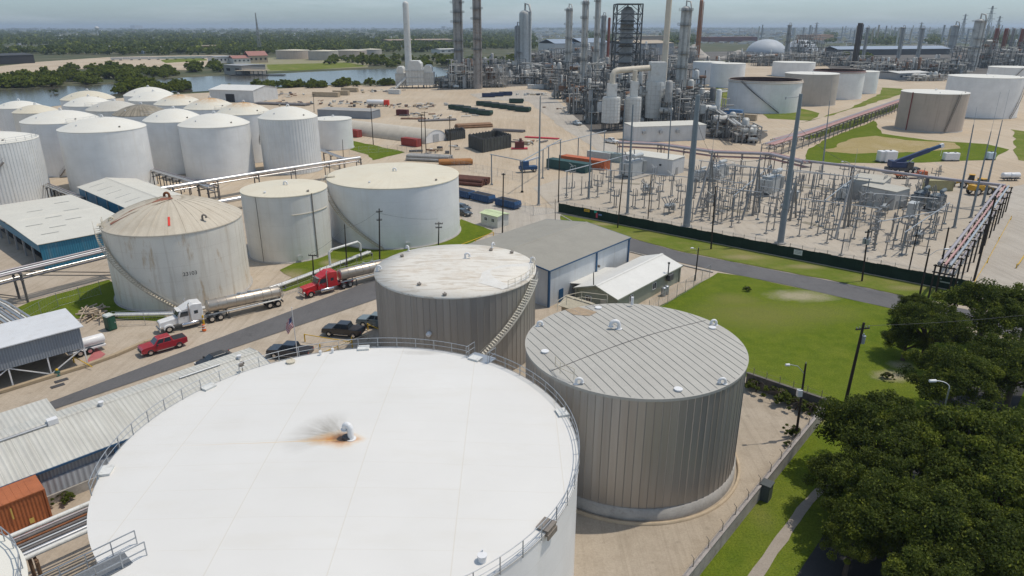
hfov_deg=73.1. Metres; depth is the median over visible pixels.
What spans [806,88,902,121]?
bank grass
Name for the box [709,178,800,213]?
bus gantry
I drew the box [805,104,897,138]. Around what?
bank grass
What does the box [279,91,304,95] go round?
stored scrap
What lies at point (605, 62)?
process structure
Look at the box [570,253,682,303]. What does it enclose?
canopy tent
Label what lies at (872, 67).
process structure
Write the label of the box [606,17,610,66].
flue stack
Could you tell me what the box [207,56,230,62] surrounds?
building
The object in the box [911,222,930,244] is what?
circuit breaker
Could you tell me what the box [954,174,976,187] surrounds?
wheel loader
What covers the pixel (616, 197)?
switch stand
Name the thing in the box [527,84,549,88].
shipping container
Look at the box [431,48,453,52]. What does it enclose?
building
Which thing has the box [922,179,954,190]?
shipping container
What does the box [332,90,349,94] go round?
shipping container
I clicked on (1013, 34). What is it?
chimney stack
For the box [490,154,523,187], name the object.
bus gantry
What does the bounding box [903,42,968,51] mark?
process structure
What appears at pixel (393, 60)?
river tree
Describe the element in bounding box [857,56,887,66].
process structure
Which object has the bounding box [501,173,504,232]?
utility pole
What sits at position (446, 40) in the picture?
warehouse
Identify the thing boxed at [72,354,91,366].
barrier
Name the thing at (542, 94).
stored scrap
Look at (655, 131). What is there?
control building
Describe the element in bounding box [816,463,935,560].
oak tree
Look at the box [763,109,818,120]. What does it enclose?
bank grass
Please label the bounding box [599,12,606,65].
process column
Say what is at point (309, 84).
river tree
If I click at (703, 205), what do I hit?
switch stand
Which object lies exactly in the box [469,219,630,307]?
warehouse
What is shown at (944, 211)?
switch stand
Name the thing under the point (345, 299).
road
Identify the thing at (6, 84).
river tree
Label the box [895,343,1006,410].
oak tree
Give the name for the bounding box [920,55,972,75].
process structure
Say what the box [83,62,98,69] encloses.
river tree
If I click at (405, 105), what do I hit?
stored scrap
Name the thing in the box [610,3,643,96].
framed tower
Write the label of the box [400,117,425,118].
pipe stack
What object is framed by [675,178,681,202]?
switch stand
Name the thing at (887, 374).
shrub
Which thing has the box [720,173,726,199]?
switch stand
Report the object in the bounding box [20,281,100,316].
chain link fence
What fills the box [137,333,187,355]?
pickup truck
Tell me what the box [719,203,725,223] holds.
switch stand
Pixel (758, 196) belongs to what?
switch stand
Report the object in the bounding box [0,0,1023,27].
sky
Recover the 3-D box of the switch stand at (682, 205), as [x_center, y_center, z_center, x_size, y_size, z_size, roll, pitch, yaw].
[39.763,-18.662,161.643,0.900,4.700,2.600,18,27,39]
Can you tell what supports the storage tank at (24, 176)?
on the ground at (504, 52)
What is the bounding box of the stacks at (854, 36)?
[739,25,1021,45]
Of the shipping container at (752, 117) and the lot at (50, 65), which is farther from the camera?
the lot at (50, 65)
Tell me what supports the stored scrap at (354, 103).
on the yard ground at (1006, 161)
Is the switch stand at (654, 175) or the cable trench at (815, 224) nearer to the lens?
the cable trench at (815, 224)
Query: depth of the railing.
96.91 m
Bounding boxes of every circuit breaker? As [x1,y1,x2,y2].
[641,178,653,194]
[662,196,678,214]
[779,196,794,213]
[878,197,894,215]
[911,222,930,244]
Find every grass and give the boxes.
[161,58,206,62]
[267,63,363,70]
[350,141,403,159]
[715,88,727,106]
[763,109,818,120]
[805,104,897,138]
[805,121,1008,162]
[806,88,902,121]
[823,136,959,153]
[1011,129,1023,160]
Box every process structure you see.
[434,71,450,87]
[442,58,473,88]
[446,53,507,74]
[472,64,512,87]
[495,59,531,74]
[502,66,548,83]
[526,62,555,79]
[531,50,549,63]
[538,58,575,89]
[541,48,580,66]
[544,73,579,98]
[553,64,588,77]
[563,82,606,113]
[567,61,605,92]
[572,43,606,64]
[582,76,606,123]
[585,66,619,103]
[593,69,639,98]
[597,57,618,78]
[617,86,639,123]
[624,71,647,112]
[632,41,658,64]
[638,83,651,121]
[653,80,690,120]
[657,54,677,79]
[667,79,694,117]
[669,45,703,62]
[673,87,726,117]
[674,68,706,100]
[678,87,733,127]
[688,56,722,67]
[706,109,744,137]
[717,49,763,62]
[728,117,766,142]
[746,50,799,62]
[748,53,784,65]
[785,49,842,65]
[788,35,833,58]
[812,48,852,62]
[826,52,866,65]
[850,57,909,71]
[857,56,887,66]
[876,57,942,73]
[879,59,911,64]
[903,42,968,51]
[903,71,948,80]
[905,54,949,70]
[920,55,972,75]
[944,46,979,70]
[963,38,1003,67]
[985,43,1023,65]
[1002,39,1023,65]
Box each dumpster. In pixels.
[448,104,457,108]
[455,105,470,109]
[459,187,474,198]
[461,107,475,111]
[468,108,484,113]
[470,191,495,202]
[476,101,491,105]
[476,109,492,114]
[482,93,495,96]
[483,102,498,106]
[490,92,503,95]
[491,103,506,107]
[494,196,521,208]
[499,91,512,94]
[499,104,514,108]
[507,105,522,109]
[509,98,523,102]
[514,106,530,111]
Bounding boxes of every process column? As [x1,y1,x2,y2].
[450,0,465,86]
[470,0,483,88]
[563,4,572,77]
[578,0,588,95]
[591,0,600,76]
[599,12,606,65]
[673,0,693,92]
[784,23,791,57]
[861,26,869,57]
[896,25,905,58]
[915,28,925,57]
[946,21,959,52]
[965,13,988,70]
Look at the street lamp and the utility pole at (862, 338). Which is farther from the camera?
the utility pole at (862, 338)
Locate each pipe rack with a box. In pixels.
[0,248,110,302]
[0,298,30,322]
[4,501,89,575]
[43,183,85,199]
[114,251,371,316]
[150,168,219,199]
[160,156,361,198]
[218,196,240,202]
[321,149,360,168]
[617,141,811,183]
[684,103,743,143]
[760,98,899,157]
[770,103,896,142]
[785,158,1005,211]
[928,184,1012,298]
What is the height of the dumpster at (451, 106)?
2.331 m
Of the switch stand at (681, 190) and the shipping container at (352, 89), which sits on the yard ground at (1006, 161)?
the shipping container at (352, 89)
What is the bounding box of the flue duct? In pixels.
[609,65,650,83]
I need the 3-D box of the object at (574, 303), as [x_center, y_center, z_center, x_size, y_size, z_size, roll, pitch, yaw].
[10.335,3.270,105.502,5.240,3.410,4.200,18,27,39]
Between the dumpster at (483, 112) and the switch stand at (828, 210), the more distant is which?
the dumpster at (483, 112)
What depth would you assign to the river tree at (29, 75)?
526.16 m
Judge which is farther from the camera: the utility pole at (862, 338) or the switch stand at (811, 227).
the switch stand at (811, 227)
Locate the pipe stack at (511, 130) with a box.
[492,128,525,131]
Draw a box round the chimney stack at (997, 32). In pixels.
[992,28,1000,50]
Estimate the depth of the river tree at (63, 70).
649.22 m
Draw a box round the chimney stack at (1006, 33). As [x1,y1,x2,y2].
[1001,28,1009,52]
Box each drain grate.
[50,383,64,388]
[54,377,68,383]
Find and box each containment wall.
[682,396,828,575]
[746,368,826,408]
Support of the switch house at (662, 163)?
on the substation ground at (750, 225)
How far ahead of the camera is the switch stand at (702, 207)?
159.66 m
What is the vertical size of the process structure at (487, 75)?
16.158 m
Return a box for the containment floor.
[513,362,814,575]
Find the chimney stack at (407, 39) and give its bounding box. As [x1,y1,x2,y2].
[402,1,413,85]
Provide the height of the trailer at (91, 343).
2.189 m
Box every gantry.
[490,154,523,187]
[520,139,561,191]
[547,131,604,169]
[564,153,632,195]
[590,168,698,198]
[697,160,779,198]
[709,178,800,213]
[714,164,836,196]
[716,187,761,219]
[730,165,770,221]
[791,169,871,209]
[797,198,880,230]
[819,174,858,226]
[848,207,886,248]
[862,192,937,219]
[872,210,939,244]
[899,202,949,255]
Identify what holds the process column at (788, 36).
on the ground at (712, 55)
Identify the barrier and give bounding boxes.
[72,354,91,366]
[975,216,1011,280]
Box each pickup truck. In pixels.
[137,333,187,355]
[265,340,313,357]
[321,320,365,338]
[355,311,377,326]
[572,120,581,124]
[605,137,618,143]
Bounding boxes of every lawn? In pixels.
[18,280,165,320]
[280,219,491,290]
[659,273,960,451]
[700,342,1023,575]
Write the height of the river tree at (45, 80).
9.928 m
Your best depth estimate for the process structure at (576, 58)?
765.64 m
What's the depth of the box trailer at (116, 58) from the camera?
913.72 m
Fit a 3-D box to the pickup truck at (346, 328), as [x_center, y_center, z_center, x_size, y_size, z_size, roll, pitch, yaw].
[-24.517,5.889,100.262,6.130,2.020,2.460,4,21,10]
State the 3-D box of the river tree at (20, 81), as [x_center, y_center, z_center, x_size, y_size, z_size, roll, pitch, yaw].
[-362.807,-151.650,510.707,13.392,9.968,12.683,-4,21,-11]
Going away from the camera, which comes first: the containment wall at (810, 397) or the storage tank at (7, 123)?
the containment wall at (810, 397)
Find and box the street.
[797,341,1023,575]
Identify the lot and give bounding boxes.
[0,55,227,73]
[236,57,368,70]
[460,199,560,234]
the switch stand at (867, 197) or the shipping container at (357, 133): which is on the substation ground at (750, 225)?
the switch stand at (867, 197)
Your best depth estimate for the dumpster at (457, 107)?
369.53 m
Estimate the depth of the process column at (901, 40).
960.04 m
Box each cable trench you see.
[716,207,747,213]
[802,221,834,228]
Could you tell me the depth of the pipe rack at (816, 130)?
282.91 m
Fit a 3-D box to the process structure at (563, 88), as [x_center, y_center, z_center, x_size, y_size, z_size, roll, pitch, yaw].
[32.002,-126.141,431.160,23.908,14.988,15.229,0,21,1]
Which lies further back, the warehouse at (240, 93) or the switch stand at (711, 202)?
the warehouse at (240, 93)
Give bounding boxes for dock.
[229,70,285,75]
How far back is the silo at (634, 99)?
296.92 m
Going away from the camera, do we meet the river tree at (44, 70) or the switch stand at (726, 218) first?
the switch stand at (726, 218)
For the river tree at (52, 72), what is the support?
on the ground at (504, 52)
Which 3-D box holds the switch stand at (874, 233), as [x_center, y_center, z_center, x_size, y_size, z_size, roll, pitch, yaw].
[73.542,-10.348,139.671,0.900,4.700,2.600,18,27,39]
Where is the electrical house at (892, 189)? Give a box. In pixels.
[859,183,910,209]
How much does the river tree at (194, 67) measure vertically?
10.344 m
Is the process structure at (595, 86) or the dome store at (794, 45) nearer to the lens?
the process structure at (595, 86)
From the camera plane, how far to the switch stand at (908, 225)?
140.55 m
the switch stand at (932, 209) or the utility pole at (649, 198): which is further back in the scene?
the utility pole at (649, 198)
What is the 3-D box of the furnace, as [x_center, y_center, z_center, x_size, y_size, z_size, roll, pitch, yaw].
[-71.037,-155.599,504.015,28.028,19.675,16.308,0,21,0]
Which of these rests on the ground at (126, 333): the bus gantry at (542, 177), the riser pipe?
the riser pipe
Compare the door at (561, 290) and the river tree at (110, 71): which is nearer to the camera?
the door at (561, 290)
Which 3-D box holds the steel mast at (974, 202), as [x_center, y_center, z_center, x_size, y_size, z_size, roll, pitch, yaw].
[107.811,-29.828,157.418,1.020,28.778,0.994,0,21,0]
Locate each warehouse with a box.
[0,195,114,268]
[0,347,270,505]
[77,177,181,212]
[208,84,277,102]
[381,39,452,41]
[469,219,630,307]
[538,39,575,54]
[572,38,606,54]
[609,40,673,54]
[701,37,757,41]
[796,35,833,39]
[822,46,950,54]
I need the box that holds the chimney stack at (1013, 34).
[1004,28,1016,63]
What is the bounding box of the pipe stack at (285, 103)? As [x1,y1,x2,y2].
[254,102,310,105]
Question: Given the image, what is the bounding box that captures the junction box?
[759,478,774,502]
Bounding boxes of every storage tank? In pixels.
[0,99,40,131]
[0,129,53,204]
[0,526,27,575]
[11,102,57,131]
[19,108,99,177]
[56,114,157,194]
[59,89,115,109]
[63,94,108,111]
[85,98,134,116]
[87,338,579,575]
[92,192,252,311]
[112,102,168,122]
[123,85,172,101]
[128,90,170,105]
[142,106,198,174]
[153,93,198,108]
[177,111,256,180]
[183,96,231,114]
[216,100,268,162]
[239,179,333,263]
[257,104,322,174]
[275,49,308,58]
[308,50,337,59]
[318,115,354,150]
[321,162,460,249]
[338,49,366,56]
[359,48,381,54]
[374,242,537,370]
[525,292,748,525]
[692,60,723,83]
[709,61,745,87]
[726,77,803,113]
[771,60,815,76]
[784,71,839,105]
[813,69,866,99]
[862,69,879,93]
[894,88,970,132]
[945,73,1023,118]
[987,65,1023,76]
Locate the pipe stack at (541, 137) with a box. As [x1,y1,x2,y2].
[525,136,558,138]
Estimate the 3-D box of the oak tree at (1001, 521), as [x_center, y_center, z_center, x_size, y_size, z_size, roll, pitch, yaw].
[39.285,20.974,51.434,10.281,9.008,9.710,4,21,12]
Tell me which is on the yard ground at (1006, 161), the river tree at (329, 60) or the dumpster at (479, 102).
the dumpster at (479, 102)
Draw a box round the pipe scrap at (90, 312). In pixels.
[75,303,109,322]
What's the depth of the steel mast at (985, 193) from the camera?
169.81 m
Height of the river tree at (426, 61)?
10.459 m
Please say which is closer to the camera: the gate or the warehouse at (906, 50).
the gate
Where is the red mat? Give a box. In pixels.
[88,348,104,361]
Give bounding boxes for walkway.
[39,530,147,575]
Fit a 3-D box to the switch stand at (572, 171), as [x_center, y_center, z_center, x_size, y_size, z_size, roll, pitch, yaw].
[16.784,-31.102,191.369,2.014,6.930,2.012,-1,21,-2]
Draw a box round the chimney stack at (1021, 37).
[1015,29,1023,53]
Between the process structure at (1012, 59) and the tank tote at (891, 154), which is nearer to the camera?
the tank tote at (891, 154)
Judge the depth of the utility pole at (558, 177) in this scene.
174.48 m
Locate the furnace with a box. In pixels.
[395,60,434,88]
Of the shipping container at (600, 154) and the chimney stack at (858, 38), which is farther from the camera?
the chimney stack at (858, 38)
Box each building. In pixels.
[0,53,34,64]
[0,398,55,429]
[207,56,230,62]
[223,64,265,74]
[317,107,380,118]
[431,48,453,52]
[619,36,662,39]
[624,120,706,141]
[879,70,929,79]
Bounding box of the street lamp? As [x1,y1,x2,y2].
[929,379,949,404]
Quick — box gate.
[304,334,354,351]
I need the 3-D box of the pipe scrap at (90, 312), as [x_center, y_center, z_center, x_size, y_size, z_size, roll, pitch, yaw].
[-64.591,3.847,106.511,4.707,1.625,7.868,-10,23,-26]
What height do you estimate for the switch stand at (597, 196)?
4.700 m
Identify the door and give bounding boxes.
[109,317,116,329]
[225,94,234,101]
[433,134,438,141]
[559,288,563,301]
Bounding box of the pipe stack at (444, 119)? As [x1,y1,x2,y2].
[418,118,456,121]
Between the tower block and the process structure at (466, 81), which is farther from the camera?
the tower block
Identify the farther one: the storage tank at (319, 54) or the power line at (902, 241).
the storage tank at (319, 54)
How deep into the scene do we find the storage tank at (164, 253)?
108.27 m
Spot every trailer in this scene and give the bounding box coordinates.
[66,333,105,356]
[110,57,122,59]
[366,99,389,105]
[894,170,927,178]
[1000,172,1011,180]
[1010,172,1020,180]
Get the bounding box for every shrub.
[50,491,75,505]
[744,378,769,391]
[761,385,794,403]
[782,424,799,436]
[786,396,807,411]
[804,402,817,415]
[880,372,894,379]
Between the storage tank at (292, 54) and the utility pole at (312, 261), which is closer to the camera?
the utility pole at (312, 261)
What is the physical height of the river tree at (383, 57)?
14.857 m
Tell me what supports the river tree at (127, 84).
on the ground at (504, 52)
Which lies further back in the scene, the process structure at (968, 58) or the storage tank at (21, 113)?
the process structure at (968, 58)
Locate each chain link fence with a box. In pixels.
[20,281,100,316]
[111,308,173,325]
[265,253,372,295]
[351,144,525,181]
[474,188,558,214]
[649,265,710,305]
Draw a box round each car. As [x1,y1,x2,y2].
[194,350,231,364]
[459,202,471,209]
[459,208,472,216]
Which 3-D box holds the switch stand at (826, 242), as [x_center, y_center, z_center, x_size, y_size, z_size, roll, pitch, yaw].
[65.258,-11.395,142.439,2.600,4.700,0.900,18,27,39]
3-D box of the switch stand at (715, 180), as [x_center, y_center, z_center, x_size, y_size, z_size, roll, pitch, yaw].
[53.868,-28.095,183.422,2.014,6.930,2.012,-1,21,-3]
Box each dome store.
[746,39,784,56]
[789,40,817,52]
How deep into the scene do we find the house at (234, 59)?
848.28 m
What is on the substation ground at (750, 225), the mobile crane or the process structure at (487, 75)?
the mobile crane
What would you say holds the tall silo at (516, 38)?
on the ground at (596, 127)
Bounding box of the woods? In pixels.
[0,27,1023,54]
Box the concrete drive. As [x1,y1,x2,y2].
[972,184,1023,289]
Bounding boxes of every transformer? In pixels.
[614,149,650,179]
[694,165,707,182]
[706,156,730,182]
[752,164,784,196]
[831,177,854,200]
[906,182,930,208]
[921,185,949,213]
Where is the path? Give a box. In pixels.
[748,485,827,575]
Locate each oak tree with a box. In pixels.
[801,444,879,505]
[813,388,954,472]
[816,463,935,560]
[819,513,890,575]
[861,434,969,508]
[879,326,934,360]
[880,544,980,575]
[881,480,1023,575]
[886,299,978,355]
[892,399,1023,494]
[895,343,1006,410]
[897,292,934,304]
[931,277,1023,340]
[934,450,1023,519]
[955,332,1023,410]
[968,500,1023,575]
[987,405,1023,490]
[993,282,1023,341]
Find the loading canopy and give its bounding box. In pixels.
[0,308,87,384]
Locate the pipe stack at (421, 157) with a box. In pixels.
[406,153,452,161]
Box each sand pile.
[688,44,709,57]
[720,50,744,58]
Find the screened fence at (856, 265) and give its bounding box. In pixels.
[558,201,971,289]
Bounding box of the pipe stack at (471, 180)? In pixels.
[459,174,490,186]
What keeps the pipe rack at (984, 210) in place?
on the ground at (126, 333)
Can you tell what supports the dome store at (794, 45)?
on the ground at (712, 55)
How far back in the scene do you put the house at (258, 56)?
861.03 m
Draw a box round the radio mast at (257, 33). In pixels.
[255,13,261,46]
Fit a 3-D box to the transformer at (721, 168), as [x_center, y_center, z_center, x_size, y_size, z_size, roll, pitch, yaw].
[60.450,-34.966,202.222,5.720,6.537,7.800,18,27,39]
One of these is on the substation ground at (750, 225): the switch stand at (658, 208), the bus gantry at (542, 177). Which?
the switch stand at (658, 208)
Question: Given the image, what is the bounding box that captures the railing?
[322,333,368,351]
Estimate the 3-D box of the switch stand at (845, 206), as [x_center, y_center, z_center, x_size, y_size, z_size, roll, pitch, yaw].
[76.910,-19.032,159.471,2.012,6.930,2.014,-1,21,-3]
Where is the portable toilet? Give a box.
[102,313,116,330]
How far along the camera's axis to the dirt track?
353.58 m
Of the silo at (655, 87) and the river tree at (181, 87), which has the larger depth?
the river tree at (181, 87)
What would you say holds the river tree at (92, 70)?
on the ground at (504, 52)
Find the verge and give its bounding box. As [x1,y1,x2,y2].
[560,214,972,304]
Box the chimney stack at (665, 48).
[661,0,671,80]
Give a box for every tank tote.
[875,150,884,161]
[883,150,897,162]
[941,152,953,160]
[951,152,960,160]
[985,151,995,159]
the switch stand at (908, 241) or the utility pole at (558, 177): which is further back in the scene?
the utility pole at (558, 177)
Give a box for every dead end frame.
[694,139,715,214]
[741,144,762,219]
[787,161,798,220]
[834,149,857,238]
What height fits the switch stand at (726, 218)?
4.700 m
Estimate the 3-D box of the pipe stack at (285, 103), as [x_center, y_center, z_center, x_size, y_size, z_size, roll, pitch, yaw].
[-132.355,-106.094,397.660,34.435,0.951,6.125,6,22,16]
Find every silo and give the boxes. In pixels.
[513,22,519,65]
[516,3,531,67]
[601,83,620,130]
[624,81,641,123]
[645,62,666,121]
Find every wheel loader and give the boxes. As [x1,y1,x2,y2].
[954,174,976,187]
[966,177,998,195]
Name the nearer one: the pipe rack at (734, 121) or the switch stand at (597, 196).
the switch stand at (597, 196)
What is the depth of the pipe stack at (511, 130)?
295.21 m
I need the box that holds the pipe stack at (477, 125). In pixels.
[454,122,492,127]
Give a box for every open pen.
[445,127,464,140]
[468,130,510,152]
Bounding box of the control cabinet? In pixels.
[905,200,919,216]
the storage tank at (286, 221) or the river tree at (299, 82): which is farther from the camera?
the river tree at (299, 82)
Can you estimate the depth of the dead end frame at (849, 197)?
150.47 m
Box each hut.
[352,120,446,143]
[479,209,509,227]
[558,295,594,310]
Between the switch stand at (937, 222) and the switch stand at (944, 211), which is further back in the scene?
the switch stand at (944, 211)
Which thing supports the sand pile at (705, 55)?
on the ground at (712, 55)
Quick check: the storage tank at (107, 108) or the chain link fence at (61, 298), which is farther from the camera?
the storage tank at (107, 108)
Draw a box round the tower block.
[130,25,142,28]
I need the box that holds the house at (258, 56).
[243,51,267,62]
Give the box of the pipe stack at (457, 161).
[438,158,472,164]
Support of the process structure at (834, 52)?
on the ground at (712, 55)
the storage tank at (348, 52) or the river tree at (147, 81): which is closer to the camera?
the river tree at (147, 81)
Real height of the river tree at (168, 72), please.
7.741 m
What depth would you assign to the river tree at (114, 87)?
464.34 m
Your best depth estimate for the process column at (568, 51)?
491.44 m
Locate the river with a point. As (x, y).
(43, 96)
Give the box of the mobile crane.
[884,143,944,172]
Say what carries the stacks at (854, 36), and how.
on the ground at (504, 52)
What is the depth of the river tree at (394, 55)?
931.17 m
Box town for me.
[504,26,1023,43]
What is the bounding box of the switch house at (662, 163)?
[623,150,684,174]
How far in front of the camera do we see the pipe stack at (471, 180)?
195.40 m
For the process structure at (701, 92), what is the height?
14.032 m
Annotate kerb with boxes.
[0,338,151,393]
[629,251,712,272]
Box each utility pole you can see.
[308,254,316,274]
[344,223,347,266]
[368,104,373,144]
[376,209,382,258]
[418,115,424,152]
[421,111,427,147]
[435,222,442,244]
[447,116,450,154]
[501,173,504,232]
[558,154,559,201]
[617,174,622,227]
[647,175,651,218]
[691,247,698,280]
[710,186,715,248]
[785,362,806,437]
[844,322,869,401]
[861,229,870,280]
[908,225,918,269]
[919,248,948,295]
[935,227,949,291]
[973,196,997,280]
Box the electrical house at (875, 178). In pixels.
[852,173,891,199]
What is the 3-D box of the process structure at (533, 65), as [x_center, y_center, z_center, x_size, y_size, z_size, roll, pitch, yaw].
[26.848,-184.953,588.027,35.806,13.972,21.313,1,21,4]
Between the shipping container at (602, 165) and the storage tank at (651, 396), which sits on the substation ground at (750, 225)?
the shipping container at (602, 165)
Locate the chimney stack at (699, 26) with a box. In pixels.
[695,0,703,57]
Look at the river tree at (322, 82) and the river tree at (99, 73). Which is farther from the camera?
the river tree at (99, 73)
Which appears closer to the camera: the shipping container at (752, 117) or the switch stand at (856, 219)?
the switch stand at (856, 219)
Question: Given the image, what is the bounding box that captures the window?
[585,295,591,301]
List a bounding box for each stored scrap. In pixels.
[265,100,335,105]
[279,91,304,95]
[328,100,376,107]
[361,88,392,92]
[374,102,433,108]
[392,102,448,108]
[399,112,478,118]
[409,145,459,153]
[511,139,547,144]
[516,92,546,95]
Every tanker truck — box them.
[156,285,283,332]
[297,258,385,297]
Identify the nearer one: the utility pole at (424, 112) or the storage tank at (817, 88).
the utility pole at (424, 112)
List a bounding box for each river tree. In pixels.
[0,72,14,82]
[1,78,21,87]
[10,69,29,75]
[11,71,29,77]
[12,76,31,87]
[17,75,37,85]
[19,74,38,77]
[20,81,36,86]
[29,73,44,79]
[34,66,50,74]
[38,76,62,85]
[46,70,64,80]
[56,67,71,73]
[65,68,85,77]
[66,72,84,81]
[71,64,80,69]
[73,75,83,82]
[79,76,94,84]
[81,71,95,75]
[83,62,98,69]
[84,75,102,83]
[86,68,97,72]
[96,69,109,78]
[101,65,118,78]
[104,60,118,66]
[110,83,125,92]
[113,68,127,76]
[113,86,127,92]
[117,63,132,67]
[117,73,132,81]
[117,79,135,89]
[122,72,139,80]
[136,78,159,87]
[144,67,158,76]
[154,81,163,87]
[158,72,168,77]
[160,69,172,76]
[161,81,178,91]
[173,84,185,91]
[180,81,191,89]
[187,63,202,71]
[190,60,203,68]
[206,58,220,64]
[211,63,223,71]
[250,78,259,84]
[262,80,275,86]
[272,80,281,85]
[282,80,295,87]
[291,79,303,86]
[306,82,315,87]
[316,80,326,87]
[323,57,336,63]
[335,78,348,86]
[339,77,351,85]
[345,54,356,61]
[352,80,359,85]
[355,55,367,64]
[363,77,375,85]
[367,56,382,64]
[378,54,389,64]
[379,78,390,85]
[385,62,396,66]
[386,57,400,64]
[390,53,400,59]
[424,58,432,64]
[431,52,439,60]
[440,55,450,63]
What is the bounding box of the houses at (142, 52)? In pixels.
[7,29,453,53]
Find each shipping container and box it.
[0,475,52,537]
[312,92,339,96]
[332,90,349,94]
[341,87,358,91]
[352,129,361,137]
[388,89,400,93]
[396,109,408,115]
[401,137,420,146]
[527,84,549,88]
[546,157,591,172]
[561,154,609,169]
[587,150,612,160]
[603,151,621,162]
[724,109,743,114]
[736,113,757,120]
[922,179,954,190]
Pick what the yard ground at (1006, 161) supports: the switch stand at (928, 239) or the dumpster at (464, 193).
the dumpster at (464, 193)
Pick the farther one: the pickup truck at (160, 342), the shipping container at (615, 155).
the shipping container at (615, 155)
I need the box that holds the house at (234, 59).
[229,55,250,63]
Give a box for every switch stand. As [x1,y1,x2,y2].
[568,181,574,199]
[569,165,575,187]
[594,180,601,197]
[605,168,612,193]
[607,184,613,202]
[610,190,618,207]
[613,189,619,207]
[630,189,637,206]
[640,181,646,199]
[641,180,647,208]
[647,186,656,211]
[651,164,658,188]
[655,176,663,200]
[656,181,662,209]
[668,173,674,196]
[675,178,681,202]
[676,183,685,208]
[679,199,684,217]
[699,201,704,220]
[700,197,706,216]
[705,192,710,211]
[706,193,715,220]
[710,191,720,216]
[711,172,719,190]
[715,202,721,222]
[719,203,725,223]
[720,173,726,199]
[723,199,733,219]
[726,170,733,196]
[727,186,736,210]
[732,163,737,185]
[739,179,746,205]
[753,187,763,214]
[763,204,774,233]
[765,194,775,221]
[769,210,780,229]
[772,189,782,215]
[794,204,805,225]
[796,204,807,236]
[808,189,819,216]
[808,201,820,228]
[814,203,825,235]
[816,164,824,186]
[818,178,828,196]
[822,181,829,208]
[822,221,836,243]
[823,213,829,233]
[827,203,832,222]
[829,216,834,239]
[836,232,851,255]
[840,191,847,219]
[850,206,857,226]
[851,209,864,239]
[856,191,866,216]
[861,190,873,216]
[865,214,878,237]
[868,190,877,219]
[870,220,875,242]
[871,225,879,247]
[872,211,885,239]
[872,216,883,250]
[873,205,884,236]
[882,233,890,256]
[890,212,897,233]
[890,225,897,249]
[898,221,905,244]
[899,202,906,221]
[902,212,911,245]
[904,231,911,255]
[908,214,920,246]
[913,201,926,213]
[922,230,937,253]
[927,200,940,228]
[932,196,944,222]
[932,216,939,238]
[939,202,952,230]
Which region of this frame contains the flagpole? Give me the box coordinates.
[286,307,297,355]
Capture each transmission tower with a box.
[915,22,923,41]
[957,14,968,42]
[982,6,995,43]
[992,16,1001,37]
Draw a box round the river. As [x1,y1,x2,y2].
[0,65,513,106]
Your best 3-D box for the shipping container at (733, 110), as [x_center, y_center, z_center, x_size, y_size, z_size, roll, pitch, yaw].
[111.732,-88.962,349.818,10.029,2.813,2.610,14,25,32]
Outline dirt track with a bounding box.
[471,90,624,152]
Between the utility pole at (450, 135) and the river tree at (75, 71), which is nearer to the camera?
the utility pole at (450, 135)
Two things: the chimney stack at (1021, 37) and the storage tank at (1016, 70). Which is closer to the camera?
the storage tank at (1016, 70)
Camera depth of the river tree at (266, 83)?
501.24 m
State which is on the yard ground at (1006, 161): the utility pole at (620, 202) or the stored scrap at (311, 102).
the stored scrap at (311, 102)
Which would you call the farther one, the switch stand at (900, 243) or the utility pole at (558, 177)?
the utility pole at (558, 177)
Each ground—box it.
[0,28,1017,93]
[0,207,1015,575]
[49,62,1023,241]
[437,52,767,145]
[534,159,1003,280]
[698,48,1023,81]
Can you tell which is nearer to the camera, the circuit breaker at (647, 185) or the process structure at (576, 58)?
the circuit breaker at (647, 185)
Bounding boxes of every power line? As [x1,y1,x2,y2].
[718,189,872,223]
[867,315,1022,325]
[875,225,930,246]
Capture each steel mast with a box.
[537,96,540,205]
[587,89,592,198]
[620,98,624,179]
[626,104,633,214]
[668,92,672,158]
[680,95,699,227]
[774,94,802,244]
[820,84,831,179]
[951,109,976,227]
[968,92,1000,217]
[980,90,1009,205]
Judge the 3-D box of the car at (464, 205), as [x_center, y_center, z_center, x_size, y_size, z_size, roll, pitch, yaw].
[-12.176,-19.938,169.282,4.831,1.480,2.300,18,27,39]
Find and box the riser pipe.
[328,241,361,268]
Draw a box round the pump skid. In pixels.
[511,138,527,148]
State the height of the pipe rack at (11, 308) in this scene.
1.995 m
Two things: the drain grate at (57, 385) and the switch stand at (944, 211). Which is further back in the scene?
the switch stand at (944, 211)
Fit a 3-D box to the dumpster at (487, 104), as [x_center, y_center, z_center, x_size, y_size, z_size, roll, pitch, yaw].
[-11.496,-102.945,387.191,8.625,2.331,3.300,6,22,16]
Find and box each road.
[50,279,375,408]
[629,238,1021,338]
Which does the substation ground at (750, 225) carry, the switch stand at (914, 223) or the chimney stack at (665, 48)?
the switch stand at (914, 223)
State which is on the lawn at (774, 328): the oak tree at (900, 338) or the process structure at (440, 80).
the oak tree at (900, 338)
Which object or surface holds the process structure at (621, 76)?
on the ground at (596, 127)
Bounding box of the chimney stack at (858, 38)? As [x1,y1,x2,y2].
[850,23,863,66]
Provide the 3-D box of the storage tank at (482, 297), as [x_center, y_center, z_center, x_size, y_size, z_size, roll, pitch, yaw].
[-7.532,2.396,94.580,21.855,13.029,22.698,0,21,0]
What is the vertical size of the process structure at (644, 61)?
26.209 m
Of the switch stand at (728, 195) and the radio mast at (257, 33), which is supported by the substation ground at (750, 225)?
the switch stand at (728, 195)
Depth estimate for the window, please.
109.67 m
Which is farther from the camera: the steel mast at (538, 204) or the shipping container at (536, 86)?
the shipping container at (536, 86)
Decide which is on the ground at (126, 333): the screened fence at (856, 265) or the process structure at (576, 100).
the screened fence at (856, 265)

